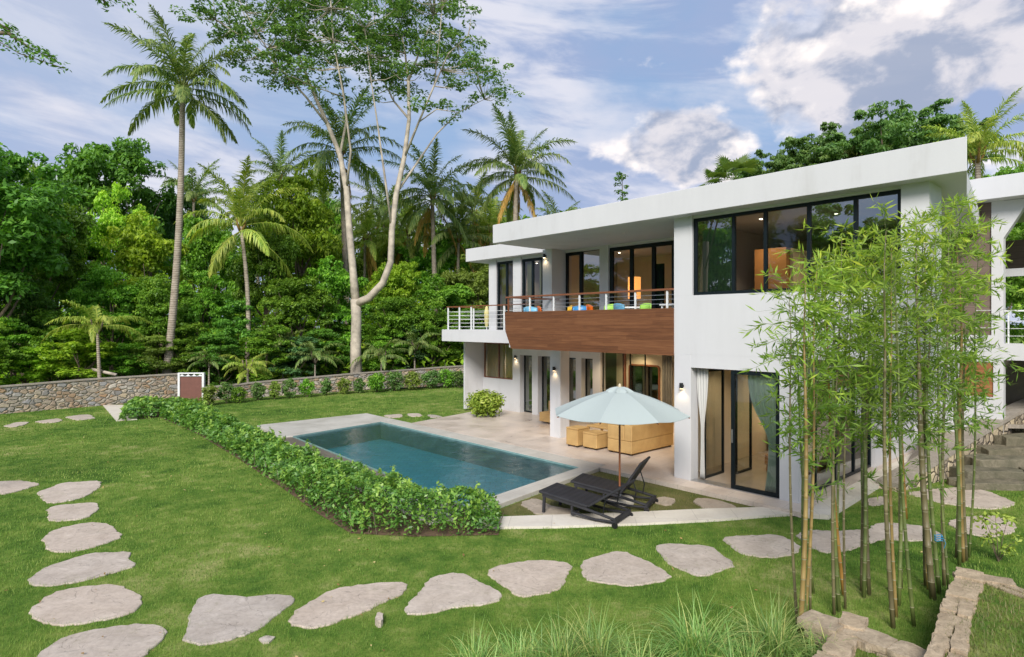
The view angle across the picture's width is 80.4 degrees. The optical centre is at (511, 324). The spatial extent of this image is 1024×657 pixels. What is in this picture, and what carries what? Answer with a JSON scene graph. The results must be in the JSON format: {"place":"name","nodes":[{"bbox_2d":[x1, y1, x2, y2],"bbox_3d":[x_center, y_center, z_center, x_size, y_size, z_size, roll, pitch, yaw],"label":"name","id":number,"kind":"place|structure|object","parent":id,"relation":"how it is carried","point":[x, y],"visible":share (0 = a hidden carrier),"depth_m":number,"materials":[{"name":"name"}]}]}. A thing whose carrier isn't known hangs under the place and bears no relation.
{"place":"outdoors","nodes":[
{"label":"outdoors","id":0,"kind":"place"},
{"bbox_2d":[0,352,462,389],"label":"forest floor","id":1,"kind":"structure","parent":0,"point":[292,374],"depth_m":40.27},
{"bbox_2d":[0,273,58,374],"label":"broadleaf tree","id":2,"kind":"object","parent":1,"relation":"on","point":[27,301],"visible":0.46,"depth_m":32.88,"materials":[{"name":"green plant"}]},
{"bbox_2d":[0,345,70,384],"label":"bush","id":3,"kind":"object","parent":1,"relation":"on","point":[35,364],"visible":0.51,"depth_m":29.39,"materials":[{"name":"green plant"}]},
{"bbox_2d":[0,142,83,318],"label":"broadleaf tree","id":4,"kind":"object","parent":1,"relation":"on","point":[25,248],"visible":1,"depth_m":30.68,"materials":[{"name":"green plant"}]},
{"bbox_2d":[3,162,99,383],"bbox_3d":[-29.022,-2.763,36.137,5.831,14.157,6.522,0,0,20],"label":"broadleaf tree","id":5,"kind":"object","parent":1,"relation":"on","point":[82,222],"visible":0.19,"depth_m":37.18,"materials":[{"name":"green plant"}]},
{"bbox_2d":[23,308,80,381],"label":"bush","id":6,"kind":"object","parent":1,"relation":"on","point":[48,316],"visible":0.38,"depth_m":31.76,"materials":[{"name":"green plant"}]},
{"bbox_2d":[31,326,118,380],"bbox_3d":[-22.490,1.998,31.088,4.145,3.874,3.886,0,0,35],"label":"bush","id":7,"kind":"object","parent":1,"relation":"on","point":[88,353],"visible":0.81,"depth_m":30.67,"materials":[{"name":"green plant"}]},
{"bbox_2d":[41,300,150,377],"bbox_3d":[-20.937,1.300,30.633,4.269,5.014,4.262,0,0,0],"label":"young palm","id":8,"kind":"object","parent":1,"relation":"on","point":[101,319],"visible":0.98,"depth_m":30.42,"materials":[{"name":"green plant"}]},
{"bbox_2d":[64,262,149,369],"bbox_3d":[-23.146,0.275,35.022,4.157,7.604,3.992,0,0,-24],"label":"broadleaf tree","id":9,"kind":"object","parent":1,"relation":"on","point":[95,292],"visible":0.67,"depth_m":34.34,"materials":[{"name":"green plant"}]},
{"bbox_2d":[53,136,176,313],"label":"broadleaf tree","id":10,"kind":"object","parent":1,"relation":"on","point":[86,168],"visible":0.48,"depth_m":50.93,"materials":[{"name":"green plant"}]},
{"bbox_2d":[77,182,153,368],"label":"broadleaf tree","id":11,"kind":"object","parent":1,"relation":"on","point":[111,217],"visible":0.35,"depth_m":41.79,"materials":[{"name":"green plant"}]},
{"bbox_2d":[95,342,153,376],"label":"bush","id":12,"kind":"object","parent":1,"relation":"on","point":[124,369],"visible":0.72,"depth_m":32.48,"materials":[{"name":"green plant"}]},
{"bbox_2d":[101,210,193,372],"bbox_3d":[-22.655,-1.408,37.907,5.069,11.281,4.918,0,0,6],"label":"broadleaf tree","id":13,"kind":"object","parent":1,"relation":"on","point":[148,248],"visible":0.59,"depth_m":37.36,"materials":[{"name":"green plant"}]},
{"bbox_2d":[125,334,188,375],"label":"bush","id":14,"kind":"object","parent":1,"relation":"on","point":[151,352],"visible":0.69,"depth_m":33.39,"materials":[{"name":"green plant"}]},
{"bbox_2d":[125,273,201,360],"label":"broadleaf tree","id":15,"kind":"object","parent":1,"relation":"on","point":[154,302],"visible":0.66,"depth_m":34.70,"materials":[{"name":"green plant"}]},
{"bbox_2d":[151,174,216,286],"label":"broadleaf tree","id":16,"kind":"object","parent":1,"relation":"on","point":[169,226],"visible":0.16,"depth_m":57.71,"materials":[{"name":"green plant"}]},
{"bbox_2d":[160,321,215,376],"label":"bush","id":17,"kind":"object","parent":1,"relation":"on","point":[189,344],"visible":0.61,"depth_m":34.34,"materials":[{"name":"green plant"}]},
{"bbox_2d":[148,159,229,288],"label":"coconut palm","id":18,"kind":"object","parent":1,"relation":"on","point":[193,194],"visible":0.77,"depth_m":55.50,"materials":[{"name":"green plant"}]},
{"bbox_2d":[170,214,242,370],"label":"broadleaf tree","id":19,"kind":"object","parent":1,"relation":"on","point":[202,250],"visible":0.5,"depth_m":44.94,"materials":[{"name":"green plant"}]},
{"bbox_2d":[178,269,234,385],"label":"broadleaf tree","id":20,"kind":"object","parent":1,"relation":"on","point":[213,299],"visible":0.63,"depth_m":36.58,"materials":[{"name":"green plant"}]},
{"bbox_2d":[190,332,246,386],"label":"bush","id":21,"kind":"object","parent":1,"relation":"on","point":[214,348],"visible":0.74,"depth_m":34.63,"materials":[{"name":"green plant"}]},
{"bbox_2d":[209,298,260,383],"bbox_3d":[-16.528,1.168,36.880,3.340,5.661,3.562,0,0,-37],"label":"bush","id":22,"kind":"object","parent":1,"relation":"on","point":[239,307],"visible":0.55,"depth_m":36.30,"materials":[{"name":"green plant"}]},
{"bbox_2d":[175,155,312,380],"bbox_3d":[-16.378,-2.937,36.884,7.370,13.506,6.820,0,0,10],"label":"coconut palm","id":23,"kind":"object","parent":1,"relation":"on","point":[239,207],"visible":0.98,"depth_m":36.38,"materials":[{"name":"green plant"}]},
{"bbox_2d":[0,266,488,384],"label":"undergrowth","id":24,"kind":"object","parent":1,"relation":"on","point":[322,365],"visible":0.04,"depth_m":39.24,"materials":[{"name":"green plant"}]},
{"bbox_2d":[225,206,300,379],"bbox_3d":[-16.353,-1.818,40.077,4.762,12.119,4.258,0,0,-15],"label":"broadleaf tree","id":25,"kind":"object","parent":1,"relation":"on","point":[286,249],"visible":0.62,"depth_m":39.38,"materials":[{"name":"green plant"}]},
{"bbox_2d":[238,324,299,382],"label":"bush","id":26,"kind":"object","parent":1,"relation":"on","point":[261,344],"visible":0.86,"depth_m":35.01,"materials":[{"name":"green plant"}]},
{"bbox_2d":[239,130,314,350],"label":"coconut palm","id":27,"kind":"object","parent":1,"relation":"on","point":[277,168],"visible":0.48,"depth_m":57.28,"materials":[{"name":"green plant"}]},
{"bbox_2d":[249,157,342,336],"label":"broadleaf tree","id":28,"kind":"object","parent":1,"relation":"on","point":[301,212],"visible":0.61,"depth_m":42.57,"materials":[{"name":"green plant"}]},
{"bbox_2d":[268,336,327,377],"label":"bush","id":29,"kind":"object","parent":1,"relation":"on","point":[287,365],"visible":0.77,"depth_m":35.64,"materials":[{"name":"green plant"}]},
{"bbox_2d":[258,277,340,368],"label":"broadleaf tree","id":30,"kind":"object","parent":1,"relation":"on","point":[291,314],"visible":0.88,"depth_m":37.29,"materials":[{"name":"green plant"}]},
{"bbox_2d":[301,328,349,375],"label":"bush","id":31,"kind":"object","parent":1,"relation":"on","point":[326,333],"visible":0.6,"depth_m":37.20,"materials":[{"name":"green plant"}]},
{"bbox_2d":[303,255,370,371],"bbox_3d":[-11.500,-0.205,39.945,4.515,8.676,4.380,0,0,30],"label":"broadleaf tree","id":32,"kind":"object","parent":1,"relation":"on","point":[336,284],"visible":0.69,"depth_m":39.29,"materials":[{"name":"green plant"}]},
{"bbox_2d":[168,0,524,372],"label":"rain tree","id":33,"kind":"object","parent":1,"relation":"on","point":[363,34],"visible":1,"depth_m":35.79,"materials":[{"name":"green plant"}]},
{"bbox_2d":[328,195,404,323],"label":"coconut palm","id":34,"kind":"object","parent":1,"relation":"on","point":[362,227],"visible":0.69,"depth_m":51.46,"materials":[{"name":"green plant"}]},
{"bbox_2d":[360,261,426,332],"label":"broadleaf tree","id":35,"kind":"object","parent":1,"relation":"on","point":[393,287],"visible":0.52,"depth_m":43.40,"materials":[{"name":"green plant"}]},
{"bbox_2d":[365,296,429,364],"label":"broadleaf tree","id":36,"kind":"object","parent":1,"relation":"on","point":[393,315],"visible":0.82,"depth_m":38.19,"materials":[{"name":"green plant"}]},
{"bbox_2d":[358,184,441,264],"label":"coconut palm","id":37,"kind":"object","parent":1,"relation":"on","point":[411,249],"visible":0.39,"depth_m":52.45,"materials":[{"name":"green plant"}]},
{"bbox_2d":[395,228,471,310],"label":"broadleaf tree","id":38,"kind":"object","parent":1,"relation":"on","point":[424,264],"visible":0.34,"depth_m":50.33,"materials":[{"name":"green plant"}]},
{"bbox_2d":[407,298,468,366],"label":"broadleaf tree","id":39,"kind":"object","parent":1,"relation":"on","point":[434,318],"visible":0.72,"depth_m":38.36,"materials":[{"name":"green plant"}]},
{"bbox_2d":[415,273,478,362],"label":"broadleaf tree","id":40,"kind":"object","parent":1,"relation":"on","point":[448,294],"visible":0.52,"depth_m":41.60,"materials":[{"name":"green plant"}]},
{"bbox_2d":[404,190,497,273],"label":"coconut palm","id":41,"kind":"object","parent":1,"relation":"on","point":[457,234],"visible":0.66,"depth_m":49.22,"materials":[{"name":"green plant"}]},
{"bbox_2d":[438,253,488,328],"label":"broadleaf tree","id":42,"kind":"object","parent":1,"relation":"on","point":[476,282],"visible":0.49,"depth_m":44.48,"materials":[{"name":"green plant"}]},
{"bbox_2d":[450,181,519,271],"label":"coconut palm","id":43,"kind":"object","parent":1,"relation":"on","point":[491,220],"visible":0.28,"depth_m":51.34,"materials":[{"name":"green plant"}]},
{"bbox_2d":[457,103,577,223],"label":"coconut palm","id":44,"kind":"object","parent":1,"relation":"on","point":[515,148],"visible":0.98,"depth_m":41.51,"materials":[{"name":"green plant"}]},
{"bbox_2d":[764,120,894,171],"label":"umbrella tree","id":45,"kind":"object","parent":1,"relation":"on","point":[804,157],"visible":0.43,"depth_m":45.44,"materials":[{"name":"green plant"}]},
{"bbox_2d":[812,98,961,163],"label":"umbrella tree","id":46,"kind":"object","parent":1,"relation":"on","point":[894,129],"visible":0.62,"depth_m":41.69,"materials":[{"name":"green plant"}]},
{"bbox_2d":[327,439,535,503],"bbox_3d":[-2.977,4.360,17.832,4.200,0.001,10.670,0,0,-42],"label":"pool basin","id":47,"kind":"object","parent":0,"point":[466,474],"visible":0.4,"depth_m":18.53,"materials":[{"name":"teal tile"}]},
{"bbox_2d":[293,422,578,509],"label":"pool wall","id":48,"kind":"structure","parent":0,"point":[536,471],"depth_m":19.82,"materials":[{"name":"tile"}]},
{"bbox_2d":[257,413,603,514],"bbox_3d":[-3.392,3.850,18.713,5.027,0.300,13.568,0,0,-42],"label":"pool coping","id":49,"kind":"object","parent":48,"relation":"on","point":[301,427],"visible":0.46,"depth_m":19.58,"materials":[{"name":"stone"}]},
{"bbox_2d":[0,332,1023,656],"bbox_3d":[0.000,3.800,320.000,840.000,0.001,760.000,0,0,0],"label":"lawn","id":50,"kind":"structure","parent":0,"point":[392,564],"depth_m":9.90,"materials":[{"name":"plant"}]},
{"bbox_2d":[0,0,136,74],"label":"overhanging tree","id":51,"kind":"object","parent":50,"relation":"on","point":[7,29],"visible":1,"depth_m":10.49,"materials":[{"name":"green plant"}]},
{"bbox_2d":[37,481,101,503],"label":"stepping stone","id":52,"kind":"object","parent":50,"relation":"on","point":[64,492],"visible":0.94,"depth_m":13.75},
{"bbox_2d":[47,502,98,521],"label":"stepping stone","id":53,"kind":"object","parent":50,"relation":"on","point":[68,512],"visible":0.94,"depth_m":12.28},
{"bbox_2d":[27,551,135,586],"bbox_3d":[-6.710,3.808,9.470,1.365,0.064,1.235,0,0,-39],"label":"stepping stone","id":54,"kind":"object","parent":50,"relation":"on","point":[85,567],"visible":0.97,"depth_m":9.40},
{"bbox_2d":[41,522,122,552],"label":"stepping stone","id":55,"kind":"object","parent":50,"relation":"on","point":[78,537],"visible":0.93,"depth_m":10.78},
{"bbox_2d":[29,584,141,626],"bbox_3d":[-5.791,3.808,8.228,1.573,0.064,1.124,0,0,35],"label":"stepping stone","id":56,"kind":"object","parent":50,"relation":"on","point":[82,605],"visible":0.95,"depth_m":8.16,"materials":[{"name":"stone"}]},
{"bbox_2d":[0,373,177,413],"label":"boundary wall","id":57,"kind":"structure","parent":50,"relation":"on","point":[50,395],"depth_m":28.01,"materials":[{"name":"stone"}]},
{"bbox_2d":[37,623,166,656],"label":"stepping stone","id":58,"kind":"object","parent":50,"relation":"on","point":[135,640],"visible":0.98,"depth_m":7.21,"materials":[{"name":"stone"}]},
{"bbox_2d":[99,4,252,373],"bbox_3d":[-18.643,-6.903,34.365,8.515,21.476,7.932,0,0,34],"label":"coconut palm","id":59,"kind":"object","parent":50,"relation":"on","point":[182,95],"visible":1,"depth_m":33.83,"materials":[{"name":"green plant"}]},
{"bbox_2d":[182,594,294,645],"bbox_3d":[-3.666,3.808,7.851,1.372,0.064,1.382,0,0,0],"label":"stepping stone","id":60,"kind":"object","parent":50,"relation":"on","point":[217,617],"visible":0.98,"depth_m":7.88,"materials":[{"name":"stone"}]},
{"bbox_2d":[138,407,498,535],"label":"hedge soil","id":61,"kind":"structure","parent":50,"relation":"on","point":[435,532],"depth_m":11.63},
{"bbox_2d":[118,395,503,535],"bbox_3d":[-9.280,3.342,19.454,3.440,1.047,24.818,0,0,-42],"label":"hedge","id":62,"kind":"object","parent":61,"relation":"on","point":[197,413],"visible":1,"depth_m":12.83,"materials":[{"name":"green plant"}]},
{"bbox_2d":[206,365,463,399],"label":"boundary wall","id":63,"kind":"structure","parent":50,"relation":"on","point":[334,379],"depth_m":34.28,"materials":[{"name":"stone"}]},
{"bbox_2d":[282,78,408,373],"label":"coconut palm","id":64,"kind":"object","parent":50,"relation":"on","point":[325,155],"visible":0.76,"depth_m":45.55,"materials":[{"name":"green plant"}]},
{"bbox_2d":[288,582,407,628],"bbox_3d":[-2.245,3.808,8.338,0.912,0.064,1.766,0,0,45],"label":"stepping stone","id":65,"kind":"object","parent":50,"relation":"on","point":[338,604],"visible":0.95,"depth_m":8.22,"materials":[{"name":"stone"}]},
{"bbox_2d":[378,138,490,311],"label":"coconut palm","id":66,"kind":"object","parent":50,"relation":"on","point":[429,182],"visible":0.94,"depth_m":47.56,"materials":[{"name":"green plant"}]},
{"bbox_2d":[404,572,501,614],"bbox_3d":[-0.787,3.808,8.601,1.308,0.064,1.357,0,0,0],"label":"stepping stone","id":67,"kind":"object","parent":50,"relation":"on","point":[438,593],"visible":0.98,"depth_m":8.47,"materials":[{"name":"stone"}]},
{"bbox_2d":[488,560,572,597],"bbox_3d":[0.384,3.808,9.162,1.339,0.064,1.210,0,0,-26],"label":"stepping stone","id":68,"kind":"object","parent":50,"relation":"on","point":[527,578],"visible":0.98,"depth_m":9.11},
{"bbox_2d":[491,601,624,656],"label":"tall grass","id":69,"kind":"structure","parent":50,"relation":"on","point":[558,646],"depth_m":6.24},
{"bbox_2d":[532,599,653,656],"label":"tall grass","id":70,"kind":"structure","parent":50,"relation":"on","point":[597,641],"depth_m":6.36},
{"bbox_2d":[580,551,671,586],"bbox_3d":[1.633,3.808,9.397,1.291,0.064,1.305,0,0,-24],"label":"stepping stone","id":71,"kind":"object","parent":50,"relation":"on","point":[619,568],"visible":0.96,"depth_m":9.32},
{"bbox_2d":[498,471,795,516],"bbox_3d":[2.646,3.794,13.840,6.021,0.001,3.762,0,0,0],"label":"worn grass bed","id":72,"kind":"object","parent":50,"relation":"on","point":[683,499],"visible":0.3,"depth_m":13.10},
{"bbox_2d":[539,479,634,528],"bbox_3d":[1.479,3.411,12.040,1.762,0.780,0.800,0,0,33],"label":"sun lounger","id":73,"kind":"object","parent":72,"relation":"on","point":[579,499],"visible":0.98,"depth_m":11.98,"materials":[{"name":"black wicker"}]},
{"bbox_2d":[571,456,658,511],"bbox_3d":[2.180,3.302,12.933,1.705,0.998,0.800,0,0,27],"label":"sun lounger","id":74,"kind":"object","parent":72,"relation":"on","point":[587,482],"visible":0.88,"depth_m":12.84,"materials":[{"name":"black wicker"}]},
{"bbox_2d":[555,383,690,506],"bbox_3d":[2.300,2.525,12.950,2.722,2.550,2.722,0,0,-43],"label":"parasol","id":75,"kind":"object","parent":72,"relation":"on","point":[619,405],"visible":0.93,"depth_m":12.27,"materials":[{"name":"fabric"}]},
{"bbox_2d":[501,471,1023,656],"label":"dry grass","id":76,"kind":"structure","parent":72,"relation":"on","point":[1000,619],"depth_m":6.79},
{"bbox_2d":[656,543,732,576],"bbox_3d":[2.981,3.808,9.822,1.106,0.064,1.353,0,0,0],"label":"stepping stone","id":77,"kind":"object","parent":50,"relation":"on","point":[699,560],"visible":0.94,"depth_m":9.81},
{"bbox_2d":[621,585,770,656],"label":"tall grass","id":78,"kind":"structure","parent":50,"relation":"on","point":[685,641],"depth_m":6.43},
{"bbox_2d":[442,136,1023,503],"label":"house","id":79,"kind":"structure","parent":50,"relation":"on","point":[700,258],"depth_m":15.57,"materials":[{"name":"paint"}]},
{"bbox_2d":[582,250,598,309],"bbox_3d":[2.670,-1.137,20.221,0.050,2.695,0.820,0,0,-42],"label":"balcony window","id":80,"kind":"structure","parent":79,"relation":"in","point":[590,259],"depth_m":20.27,"materials":[{"name":"glass"}]},
{"bbox_2d":[610,240,673,308],"bbox_3d":[4.005,-1.137,18.719,0.080,2.695,2.420,0,0,-42],"label":"balcony door","id":81,"kind":"structure","parent":79,"relation":"in","point":[666,243],"depth_m":18.87,"materials":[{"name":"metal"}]},
{"bbox_2d":[629,364,659,399],"bbox_3d":[5.168,2.350,23.721,0.056,1.600,1.450,0,0,-42],"label":"window","id":82,"kind":"structure","parent":79,"relation":"attached to","point":[652,380],"depth_m":23.64,"materials":[{"name":"glass"}]},
{"bbox_2d":[731,370,778,497],"bbox_3d":[5.320,2.350,13.273,0.088,2.660,1.105,0,0,-42],"label":"sliding door","id":83,"kind":"structure","parent":79,"relation":"in","point":[733,372],"depth_m":13.56,"materials":[{"name":"metal"}]},
{"bbox_2d":[748,375,775,492],"bbox_3d":[5.540,2.365,13.294,0.076,2.571,0.769,0,0,-42],"label":"curtain","id":84,"kind":"object","parent":79,"relation":"hanging from","point":[757,391],"visible":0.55,"depth_m":13.24,"materials":[{"name":"white fabric"}]},
{"bbox_2d":[694,189,900,294],"bbox_3d":[5.793,-1.610,12.834,0.080,1.810,4.310,0,0,-42],"label":"sliding window","id":85,"kind":"structure","parent":79,"relation":"in","point":[714,236],"depth_m":12.45,"materials":[{"name":"glass"}]},
{"bbox_2d":[723,534,799,557],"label":"stepping stone","id":86,"kind":"object","parent":50,"relation":"on","point":[769,545],"visible":0.89,"depth_m":10.39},
{"bbox_2d":[714,581,844,656],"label":"tall grass","id":87,"kind":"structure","parent":50,"relation":"on","point":[783,649],"depth_m":6.54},
{"bbox_2d":[737,242,885,639],"bbox_3d":[3.818,1.372,8.146,1.812,4.860,2.629,0,0,0],"label":"bamboo","id":88,"kind":"object","parent":50,"relation":"on","point":[806,585],"visible":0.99,"depth_m":7.55,"materials":[{"name":"green plant"}]},
{"bbox_2d":[796,529,860,552],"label":"stepping stone","id":89,"kind":"object","parent":50,"relation":"on","point":[821,540],"visible":0.48,"depth_m":10.67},
{"bbox_2d":[774,218,906,615],"bbox_3d":[4.630,1.174,8.335,2.270,5.258,1.698,0,0,-26],"label":"bamboo","id":90,"kind":"object","parent":50,"relation":"on","point":[837,568],"visible":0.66,"depth_m":8.10,"materials":[{"name":"green plant"}]},
{"bbox_2d":[812,611,868,656],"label":"retaining wall","id":91,"kind":"structure","parent":50,"relation":"on","point":[849,620],"depth_m":6.48,"materials":[{"name":"beige stone"}]},
{"bbox_2d":[797,609,926,656],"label":"retaining wall","id":92,"kind":"structure","parent":50,"relation":"on","point":[873,641],"depth_m":6.53,"materials":[{"name":"beige stone"}]},
{"bbox_2d":[814,232,932,597],"bbox_3d":[5.124,1.179,8.892,1.551,5.245,1.671,0,0,18],"label":"bamboo","id":93,"kind":"object","parent":50,"relation":"on","point":[865,578],"visible":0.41,"depth_m":8.60,"materials":[{"name":"green plant"}]},
{"bbox_2d":[831,192,974,628],"bbox_3d":[5.176,1.088,8.247,1.701,5.429,2.935,0,0,32],"label":"bamboo","id":94,"kind":"object","parent":50,"relation":"on","point":[894,594],"visible":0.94,"depth_m":7.76,"materials":[{"name":"green plant"}]},
{"bbox_2d":[866,197,1009,600],"bbox_3d":[6.104,0.981,8.869,2.475,5.646,1.504,0,0,-30],"label":"bamboo","id":95,"kind":"object","parent":50,"relation":"on","point":[924,421],"visible":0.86,"depth_m":8.64,"materials":[{"name":"green plant"}]},
{"bbox_2d":[877,398,1023,491],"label":"stair wall","id":96,"kind":"structure","parent":50,"relation":"on","point":[1015,413],"depth_m":15.49,"materials":[{"name":"stone"}]},
{"bbox_2d":[924,566,983,656],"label":"retaining wall","id":97,"kind":"structure","parent":50,"relation":"on","point":[957,643],"depth_m":6.79,"materials":[{"name":"beige stone"}]},
{"bbox_2d":[908,487,1014,509],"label":"stepping stone","id":98,"kind":"object","parent":50,"relation":"on","point":[988,500],"visible":0.73,"depth_m":13.19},
{"bbox_2d":[904,186,1023,565],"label":"bamboo","id":99,"kind":"object","parent":50,"relation":"on","point":[962,551],"visible":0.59,"depth_m":9.59,"materials":[{"name":"green plant"}]},
{"bbox_2d":[921,87,1023,178],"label":"coconut palm","id":100,"kind":"object","parent":50,"relation":"on","point":[978,138],"visible":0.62,"depth_m":21.70,"materials":[{"name":"green plant"}]},
{"bbox_2d":[944,584,1023,656],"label":"raised grass bed","id":101,"kind":"object","parent":50,"relation":"on","point":[989,643],"visible":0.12,"depth_m":6.61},
{"bbox_2d":[946,477,1023,490],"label":"stone step","id":102,"kind":"object","parent":50,"relation":"on","point":[1004,484],"visible":0.65,"depth_m":13.93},
{"bbox_2d":[973,509,1022,561],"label":"leafy weed","id":103,"kind":"object","parent":50,"relation":"on","point":[986,521],"visible":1,"depth_m":9.68,"materials":[{"name":"green plant"}]},
{"bbox_2d":[1006,222,1023,342],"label":"broadleaf tree","id":104,"kind":"object","parent":50,"relation":"on","point":[1013,235],"visible":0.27,"depth_m":29.90,"materials":[{"name":"green plant"}]},
{"bbox_2d":[0,0,1023,327],"label":"sky","id":105,"kind":"structure","parent":0,"point":[651,92],"materials":[{"name":"blue"}]},
{"bbox_2d":[479,507,793,528],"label":"path","id":106,"kind":"structure","parent":0,"point":[639,518],"depth_m":11.80,"materials":[{"name":"concrete"}]},
{"bbox_2d":[414,409,913,517],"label":"terrace","id":107,"kind":"structure","parent":0,"point":[529,430],"depth_m":17.42,"materials":[{"name":"stone"}]},
{"bbox_2d":[464,389,506,416],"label":"corner shrub","id":108,"kind":"object","parent":107,"relation":"on","point":[483,403],"visible":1,"depth_m":24.19,"materials":[{"name":"green plant"}]},
{"bbox_2d":[608,422,672,455],"bbox_3d":[3.846,3.265,18.046,2.108,0.860,0.869,0,0,-42],"label":"wicker sofa","id":109,"kind":"object","parent":107,"relation":"on","point":[635,439],"visible":0.87,"depth_m":17.47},
{"bbox_2d":[800,452,912,519],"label":"plinth","id":110,"kind":"structure","parent":107,"relation":"attached to","point":[821,510],"depth_m":13.10,"materials":[{"name":"concrete"}]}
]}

